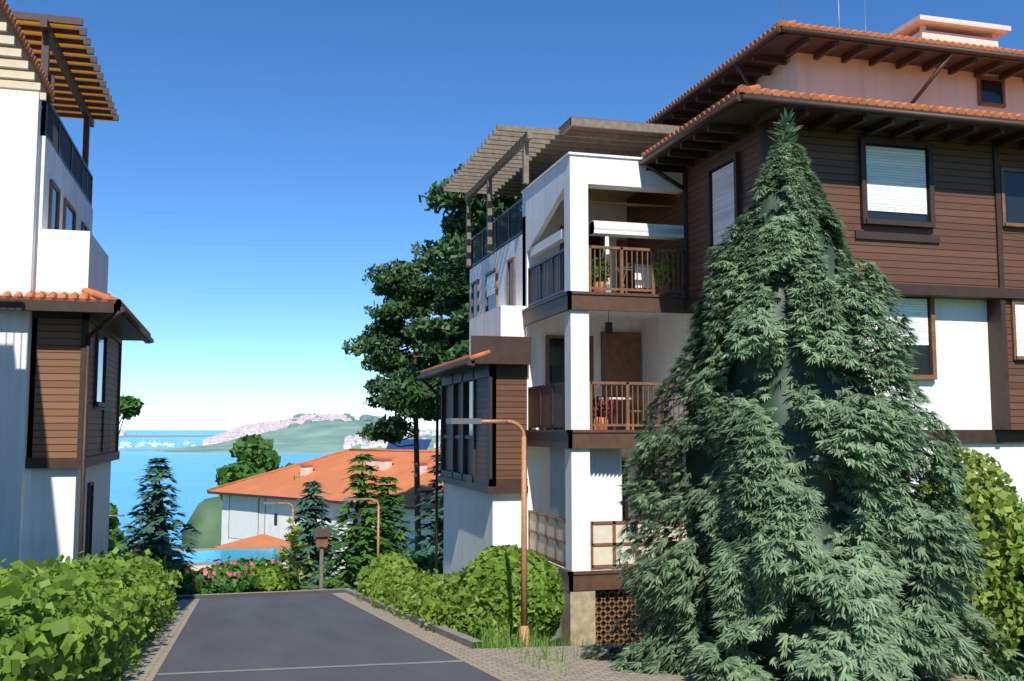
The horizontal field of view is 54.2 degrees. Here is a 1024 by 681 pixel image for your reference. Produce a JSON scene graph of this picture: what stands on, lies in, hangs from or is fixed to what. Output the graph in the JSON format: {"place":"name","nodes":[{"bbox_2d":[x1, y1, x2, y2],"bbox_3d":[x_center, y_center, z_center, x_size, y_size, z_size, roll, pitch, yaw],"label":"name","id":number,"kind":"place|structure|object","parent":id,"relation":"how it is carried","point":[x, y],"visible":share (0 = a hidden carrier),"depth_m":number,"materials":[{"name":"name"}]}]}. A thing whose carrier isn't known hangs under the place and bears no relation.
{"place":"outdoors","nodes":[
{"label":"outdoors","id":0,"kind":"place"},
{"bbox_2d":[110,430,425,548],"bbox_3d":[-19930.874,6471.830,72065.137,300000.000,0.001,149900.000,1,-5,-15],"label":"sea water","id":1,"kind":"structure","parent":0,"point":[195,476],"depth_m":1036.67,"materials":[{"name":"blue liquid"}]},
{"bbox_2d":[118,438,195,450],"bbox_3d":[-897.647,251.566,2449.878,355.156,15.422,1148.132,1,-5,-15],"label":"marina boats","id":2,"kind":"object","parent":1,"relation":"on","point":[124,442],"visible":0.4,"depth_m":2321.07,"materials":[{"name":"white"}]},
{"bbox_2d":[6,0,1023,429],"label":"sky","id":3,"kind":"structure","parent":0,"point":[259,157],"materials":[{"name":"blue"}]},
{"bbox_2d":[99,588,994,680],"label":"road","id":4,"kind":"structure","parent":0,"point":[319,635],"depth_m":15.49,"materials":[{"name":"grey asphalt"}]},
{"bbox_2d":[313,528,330,588],"bbox_3d":[-6.590,7.610,34.571,0.560,2.220,0.500,1,-5,-15],"label":"lamp post","id":5,"kind":"object","parent":4,"relation":"on","point":[321,535],"visible":0.87,"depth_m":34.50,"materials":[{"name":"brown wood"}]},
{"bbox_2d":[119,419,1022,680],"bbox_3d":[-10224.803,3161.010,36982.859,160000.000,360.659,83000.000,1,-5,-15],"label":"hill","id":6,"kind":"structure","parent":0,"point":[320,436],"depth_m":2100.06,"materials":[{"name":"green plant"}]},
{"bbox_2d":[0,11,153,569],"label":"building","id":7,"kind":"structure","parent":6,"relation":"on","point":[68,323],"depth_m":19.86,"materials":[{"name":"paint"}]},
{"bbox_2d":[0,0,54,103],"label":"building eave","id":8,"kind":"object","parent":7,"relation":"attached to","point":[21,68],"visible":1,"depth_m":18.26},
{"bbox_2d":[0,547,182,680],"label":"hedge","id":9,"kind":"object","parent":6,"relation":"on","point":[95,618],"visible":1,"depth_m":11.10,"materials":[{"name":"green plant"}]},
{"bbox_2d":[117,457,201,570],"bbox_3d":[-15.670,7.626,39.693,7.329,5.977,4.076,-1,-5,6],"label":"spruce tree","id":10,"kind":"object","parent":6,"relation":"on","point":[154,533],"visible":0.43,"depth_m":39.21,"materials":[{"name":"green plant"}]},
{"bbox_2d":[108,395,293,552],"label":"broadleaf tree","id":11,"kind":"object","parent":6,"relation":"on","point":[255,454],"visible":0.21,"depth_m":106.13,"materials":[{"name":"green plant"}]},
{"bbox_2d":[110,546,301,581],"bbox_3d":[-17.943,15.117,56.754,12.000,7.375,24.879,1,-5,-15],"label":"pool","id":12,"kind":"structure","parent":6,"relation":"on","point":[205,555],"depth_m":65.36,"materials":[{"name":"water"},{"name":"stone edging"}]},
{"bbox_2d":[114,413,412,549],"bbox_3d":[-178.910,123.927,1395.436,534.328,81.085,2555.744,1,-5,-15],"label":"distant trees","id":13,"kind":"object","parent":6,"relation":"on","point":[205,519],"visible":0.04,"depth_m":123.15,"materials":[{"name":"green plant"}]},
{"bbox_2d":[264,502,293,549],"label":"street lamp","id":14,"kind":"object","parent":6,"relation":"on","point":[284,503],"visible":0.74,"depth_m":46.44,"materials":[{"name":"metal"}]},
{"bbox_2d":[119,413,440,448],"bbox_3d":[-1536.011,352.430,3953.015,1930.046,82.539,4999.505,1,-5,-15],"label":"town","id":15,"kind":"object","parent":6,"relation":"on","point":[250,429],"visible":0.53,"depth_m":2309.01},
{"bbox_2d":[207,439,443,578],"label":"building","id":16,"kind":"structure","parent":6,"relation":"on","point":[250,518],"depth_m":79.20,"materials":[{"name":"tile"}]},
{"bbox_2d":[269,447,443,590],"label":"conifer tree","id":17,"kind":"object","parent":6,"relation":"on","point":[359,540],"visible":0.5,"depth_m":43.00,"materials":[{"name":"green plant"}]},
{"bbox_2d":[344,498,379,556],"bbox_3d":[-5.847,8.174,38.917,1.434,4.050,0.220,0,-5,-4],"label":"street lamp","id":18,"kind":"object","parent":6,"relation":"on","point":[378,513],"visible":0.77,"depth_m":39.02,"materials":[{"name":"metal"}]},
{"bbox_2d":[341,163,521,557],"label":"pine tree","id":19,"kind":"object","parent":6,"relation":"on","point":[409,290],"visible":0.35,"depth_m":48.22,"materials":[{"name":"green plant"}]},
{"bbox_2d":[354,561,520,648],"bbox_3d":[-2.159,6.047,23.471,1.924,2.579,12.116,1,-5,-15],"label":"hedge","id":20,"kind":"object","parent":6,"relation":"on","point":[440,600],"visible":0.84,"depth_m":18.59,"materials":[{"name":"green plant"}]},
{"bbox_2d":[446,418,528,646],"bbox_3d":[-0.378,3.333,16.370,1.434,4.100,0.220,2,-6,-24],"label":"street lamp","id":21,"kind":"object","parent":6,"relation":"on","point":[522,627],"visible":0.9,"depth_m":16.57,"materials":[{"name":"metal"}]},
{"bbox_2d":[459,618,606,680],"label":"grass tufts","id":22,"kind":"object","parent":6,"relation":"on","point":[501,641],"visible":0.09,"depth_m":15.85,"materials":[{"name":"green plant"}]},
{"bbox_2d":[124,445,1023,680],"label":"shrubs","id":23,"kind":"object","parent":6,"relation":"on","point":[992,505],"visible":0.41,"depth_m":18.32,"materials":[{"name":"green plant"}]},
{"bbox_2d":[417,0,1023,651],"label":"building","id":24,"kind":"structure","parent":6,"relation":"on","point":[909,134],"depth_m":22.27,"materials":[{"name":"paint"}]},
{"bbox_2d":[591,253,677,429],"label":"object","id":25,"kind":"object","parent":24,"relation":"on","point":[639,286],"visible":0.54,"depth_m":22.72,"materials":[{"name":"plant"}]},
{"bbox_2d":[579,108,1023,680],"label":"conifer tree","id":26,"kind":"object","parent":6,"relation":"on","point":[811,548],"visible":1,"depth_m":11.88,"materials":[{"name":"green plant"}]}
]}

